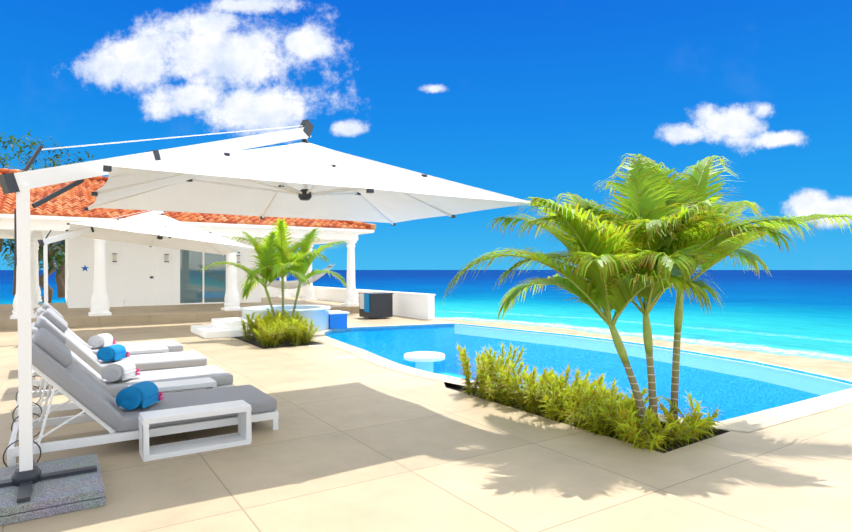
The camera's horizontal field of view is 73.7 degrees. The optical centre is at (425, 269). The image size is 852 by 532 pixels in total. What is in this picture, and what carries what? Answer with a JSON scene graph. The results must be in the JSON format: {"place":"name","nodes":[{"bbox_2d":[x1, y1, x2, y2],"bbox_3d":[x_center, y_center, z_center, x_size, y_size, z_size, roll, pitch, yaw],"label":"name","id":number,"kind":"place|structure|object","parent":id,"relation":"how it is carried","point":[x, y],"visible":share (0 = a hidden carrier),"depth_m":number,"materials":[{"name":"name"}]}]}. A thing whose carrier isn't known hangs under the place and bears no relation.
{"place":"outdoors","nodes":[
{"label":"outdoors","id":0,"kind":"place"},
{"bbox_2d":[0,129,95,302],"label":"tree","id":1,"kind":"object","parent":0,"point":[58,258],"depth_m":32.26,"materials":[{"name":"green plant"}]},
{"bbox_2d":[42,302,63,318],"bbox_3d":[-5.912,0.675,8.995,0.274,0.286,0.730,0,0,-35],"label":"lounger pillow","id":2,"kind":"object","parent":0,"point":[45,305],"visible":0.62,"depth_m":8.73,"materials":[{"name":"white fabric"}]},
{"bbox_2d":[37,306,182,355],"bbox_3d":[-5.235,0.997,9.464,2.066,0.803,0.900,0,0,-35],"label":"lounger cushion","id":3,"kind":"object","parent":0,"point":[173,346],"visible":0.46,"depth_m":9.56,"materials":[{"name":"grey fabric"}]},
{"bbox_2d":[42,308,67,331],"bbox_3d":[-4.981,0.675,7.639,0.274,0.286,0.730,0,0,-32],"label":"lounger pillow","id":4,"kind":"object","parent":3,"relation":"on","point":[55,319],"visible":0.9,"depth_m":7.36,"materials":[{"name":"grey fabric"}]},
{"bbox_2d":[88,333,115,347],"bbox_3d":[-5.297,1.158,9.298,0.298,0.201,0.392,0,0,1],"label":"lounger towel","id":5,"kind":"object","parent":3,"relation":"on","point":[101,340],"visible":1,"depth_m":9.15,"materials":[{"name":"white fabric"}]},
{"bbox_2d":[0,214,373,358],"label":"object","id":6,"kind":"object","parent":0,"point":[189,223],"visible":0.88,"depth_m":17.79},
{"bbox_2d":[0,217,435,329],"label":"house","id":7,"kind":"structure","parent":0,"point":[142,283],"depth_m":20.18,"materials":[{"name":"white paint"}]},
{"bbox_2d":[10,230,358,318],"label":"columns","id":8,"kind":"structure","parent":7,"relation":"on","point":[99,303],"depth_m":18.54,"materials":[{"name":"white paint"}]},
{"bbox_2d":[180,249,225,302],"bbox_3d":[-8.615,0.233,21.972,1.680,2.090,0.010,0,0,-33],"label":"glass door","id":9,"kind":"structure","parent":7,"relation":"attached to","point":[191,279],"depth_m":21.91,"materials":[{"name":"teal"}]},
{"bbox_2d":[237,263,334,288],"bbox_3d":[-4.993,0.233,20.526,3.550,0.951,1.100,0,0,-33],"label":"hammock","id":10,"kind":"object","parent":7,"relation":"hanging from","point":[289,284],"visible":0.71,"depth_m":20.47,"materials":[{"name":"white fabric"}]},
{"bbox_2d":[0,313,851,531],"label":"deck","id":11,"kind":"structure","parent":0,"point":[357,444],"depth_m":4.53,"materials":[{"name":"tile"}]},
{"bbox_2d":[0,453,105,525],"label":"umbrella base","id":12,"kind":"object","parent":11,"relation":"on","point":[63,495],"visible":0.88,"depth_m":3.76,"materials":[{"name":"grey stone"}]},
{"bbox_2d":[38,210,165,302],"bbox_3d":[-7.785,-0.110,13.586,3.301,3.157,0.738,0,0,-67],"label":"umbrella pole","id":13,"kind":"object","parent":11,"relation":"on","point":[46,241],"visible":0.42,"depth_m":12.59,"materials":[{"name":"white metal"}]},
{"bbox_2d":[65,213,255,255],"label":"umbrella ribs","id":14,"kind":"object","parent":13,"relation":"attached to","point":[159,237],"visible":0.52,"depth_m":14.70,"materials":[{"name":"white metal"}]},
{"bbox_2d":[67,215,253,254],"bbox_3d":[-6.922,-1.085,14.833,4.100,0.720,3.160,8,-6,-33],"label":"umbrella canopy","id":15,"kind":"object","parent":14,"relation":"on","point":[189,238],"visible":0.92,"depth_m":14.65,"materials":[{"name":"white fabric"}]},
{"bbox_2d":[32,365,206,388],"bbox_3d":[-4.330,1.131,8.049,2.185,0.895,1.020,0,0,-32],"label":"lounger frame","id":16,"kind":"object","parent":11,"relation":"on","point":[35,382],"visible":0.19,"depth_m":7.17,"materials":[{"name":"white metal"}]},
{"bbox_2d":[39,312,206,374],"bbox_3d":[-4.284,0.997,8.078,2.066,0.803,0.900,0,0,-32],"label":"lounger cushion","id":17,"kind":"object","parent":16,"relation":"on","point":[152,361],"visible":0.67,"depth_m":7.97,"materials":[{"name":"grey fabric"}]},
{"bbox_2d":[35,316,65,343],"bbox_3d":[-4.121,0.675,6.229,0.274,0.286,0.730,0,0,-34],"label":"lounger pillow","id":18,"kind":"object","parent":17,"relation":"on","point":[41,322],"visible":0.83,"depth_m":5.98,"materials":[{"name":"grey fabric"}]},
{"bbox_2d":[97,344,129,361],"bbox_3d":[-4.353,1.158,7.915,0.298,0.201,0.392,0,0,3],"label":"lounger towel","id":19,"kind":"object","parent":17,"relation":"on","point":[113,352],"visible":1,"depth_m":7.77,"materials":[{"name":"blue fabric"}]},
{"bbox_2d":[12,379,234,421],"bbox_3d":[-3.486,1.131,6.663,2.185,0.895,1.020,0,0,-34],"label":"lounger frame","id":20,"kind":"object","parent":11,"relation":"on","point":[41,394],"visible":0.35,"depth_m":5.94,"materials":[{"name":"white metal"}]},
{"bbox_2d":[31,322,232,397],"bbox_3d":[-3.441,0.997,6.694,2.066,0.803,0.900,0,0,-34],"label":"lounger cushion","id":21,"kind":"object","parent":20,"relation":"on","point":[219,376],"visible":0.44,"depth_m":6.73,"materials":[{"name":"grey fabric"}]},
{"bbox_2d":[101,360,139,381],"bbox_3d":[-3.504,1.158,6.528,0.298,0.201,0.392,0,0,1],"label":"lounger towel","id":22,"kind":"object","parent":21,"relation":"on","point":[123,370],"visible":1,"depth_m":6.38,"materials":[{"name":"white fabric"}]},
{"bbox_2d":[3,364,278,466],"bbox_3d":[-2.620,1.131,5.390,2.185,0.895,1.020,0,0,-33],"label":"lounger frame","id":23,"kind":"object","parent":11,"relation":"on","point":[112,436],"visible":0.5,"depth_m":4.86,"materials":[{"name":"white metal"}]},
{"bbox_2d":[32,334,276,431],"bbox_3d":[-2.575,0.997,5.420,2.066,0.803,0.900,0,0,-33],"label":"lounger cushion","id":24,"kind":"object","parent":23,"relation":"on","point":[84,389],"visible":0.69,"depth_m":5.08,"materials":[{"name":"grey fabric"}]},
{"bbox_2d":[33,328,71,367],"bbox_3d":[-3.265,0.675,4.970,0.274,0.286,0.730,0,0,-33],"label":"lounger pillow","id":25,"kind":"object","parent":24,"relation":"on","point":[52,345],"visible":0.94,"depth_m":4.70,"materials":[{"name":"grey fabric"}]},
{"bbox_2d":[116,381,163,409],"bbox_3d":[-2.642,1.158,5.256,0.298,0.201,0.392,0,0,2],"label":"lounger towel","id":26,"kind":"object","parent":24,"relation":"on","point":[144,394],"visible":1,"depth_m":5.11,"materials":[{"name":"blue fabric"}]},
{"bbox_2d":[126,346,168,370],"bbox_3d":[-4.530,1.413,8.920,0.860,0.330,0.350,0,0,-33],"label":"side table","id":27,"kind":"object","parent":11,"relation":"on","point":[163,349],"visible":0.19,"depth_m":8.91,"materials":[{"name":"white metal"}]},
{"bbox_2d":[0,119,313,502],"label":"umbrella pole","id":28,"kind":"object","parent":11,"relation":"on","point":[26,475],"visible":0.94,"depth_m":3.91,"materials":[{"name":"white metal"}]},
{"bbox_2d":[84,138,540,225],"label":"umbrella ribs","id":29,"kind":"object","parent":28,"relation":"attached to","point":[304,194],"visible":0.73,"depth_m":6.29,"materials":[{"name":"white metal"}]},
{"bbox_2d":[88,142,530,222],"bbox_3d":[-1.363,-1.082,6.395,4.100,0.720,3.160,0,0,-33],"label":"umbrella canopy","id":30,"kind":"object","parent":29,"relation":"on","point":[297,166],"visible":0.85,"depth_m":6.39,"materials":[{"name":"white fabric"}]},
{"bbox_2d":[128,377,216,391],"bbox_3d":[-2.777,1.413,6.231,0.860,0.330,0.330,0,0,-33],"label":"side table","id":31,"kind":"object","parent":11,"relation":"on","point":[208,383],"visible":0.29,"depth_m":6.22,"materials":[{"name":"white metal"}]},
{"bbox_2d":[138,400,251,461],"bbox_3d":[-2.023,1.403,5.010,0.890,0.350,0.280,0,0,-33],"label":"side table","id":32,"kind":"object","parent":11,"relation":"on","point":[243,435],"visible":1,"depth_m":4.95,"materials":[{"name":"white metal"}]},
{"bbox_2d":[191,317,254,338],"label":"steps","id":33,"kind":"structure","parent":11,"relation":"on","point":[223,327],"depth_m":13.46,"materials":[{"name":"white concrete"}]},
{"bbox_2d":[234,336,321,348],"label":"bed soil","id":34,"kind":"structure","parent":11,"relation":"on","point":[252,340],"depth_m":12.09,"materials":[{"name":"brown soil"}]},
{"bbox_2d":[241,305,330,331],"bbox_3d":[-3.684,1.288,14.992,2.300,0.580,2.300,0,0,-33],"label":"hot tub","id":35,"kind":"object","parent":11,"relation":"on","point":[319,314],"visible":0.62,"depth_m":14.45,"materials":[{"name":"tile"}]},
{"bbox_2d":[328,310,349,328],"bbox_3d":[-2.515,1.358,15.396,0.600,0.440,0.800,0,0,-33],"label":"spillway","id":36,"kind":"object","parent":11,"relation":"on","point":[337,319],"visible":0.68,"depth_m":15.10,"materials":[{"name":"blue tile"}]},
{"bbox_2d":[358,292,392,317],"bbox_3d":[-1.643,1.148,18.531,0.855,0.780,0.840,0,0,-33],"label":"cabinet","id":37,"kind":"object","parent":11,"relation":"on","point":[375,304],"visible":1,"depth_m":18.21,"materials":[{"name":"grey plastic"}]},
{"bbox_2d":[312,322,851,431],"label":"coping","id":38,"kind":"object","parent":11,"relation":"on","point":[768,417],"visible":0.65,"depth_m":6.88,"materials":[{"name":"white stone"}]},
{"bbox_2d":[444,382,729,452],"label":"planter soil","id":39,"kind":"structure","parent":11,"relation":"on","point":[456,387],"depth_m":5.75,"materials":[{"name":"brown soil"}]},
{"bbox_2d":[239,308,726,452],"bbox_3d":[-0.842,1.286,9.345,1.709,0.815,10.821,0,0,-37],"label":"shrub","id":40,"kind":"object","parent":39,"relation":"on","point":[603,406],"depth_m":6.09,"materials":[{"name":"green plant"}]},
{"bbox_2d":[325,323,851,421],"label":"pool basin","id":41,"kind":"object","parent":11,"relation":"in","point":[696,381],"visible":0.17,"depth_m":13.09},
{"bbox_2d":[404,351,444,372],"bbox_3d":[-0.029,2.221,10.153,0.740,1.415,0.740,0,0,-33],"label":"pool table","id":42,"kind":"object","parent":41,"relation":"on","point":[426,357],"visible":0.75,"depth_m":10.00,"materials":[{"name":"white paint"}]},
{"bbox_2d":[454,325,851,395],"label":"pool ledge","id":43,"kind":"object","parent":41,"relation":"attached to","point":[752,368],"visible":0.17,"depth_m":10.85,"materials":[{"name":"white paint"}]},
{"bbox_2d":[0,270,851,379],"bbox_3d":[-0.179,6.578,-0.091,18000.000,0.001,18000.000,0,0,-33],"label":"sea","id":44,"kind":"structure","parent":0,"point":[800,319],"depth_m":91.25,"materials":[{"name":"blue liquid"}]},
{"bbox_2d":[0,0,851,269],"label":"sky","id":45,"kind":"structure","parent":0,"point":[520,99],"materials":[{"name":"blue"}]},
{"bbox_2d":[201,153,851,440],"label":"palm","id":46,"kind":"object","parent":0,"point":[632,263],"depth_m":5.48,"materials":[{"name":"green plant"}]},
{"bbox_2d":[329,326,851,417],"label":"pool water","id":47,"kind":"structure","parent":0,"point":[729,378],"depth_m":10.28,"materials":[{"name":"blue liquid"}]},
{"bbox_3d":[-13.351,-2.380,20.986,18.950,1.956,12.700,0,0,-33],"label":"roof","id":48,"kind":"object","parent":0,"visible":0},
{"bbox_2d":[0,172,373,229],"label":"roof front","id":49,"kind":"structure","parent":48,"relation":"on","point":[74,201],"depth_m":17.79,"materials":[{"name":"tile"}]},
{"bbox_2d":[0,168,375,229],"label":"roof caps","id":50,"kind":"object","parent":49,"relation":"on","point":[100,178],"visible":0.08,"depth_m":20.83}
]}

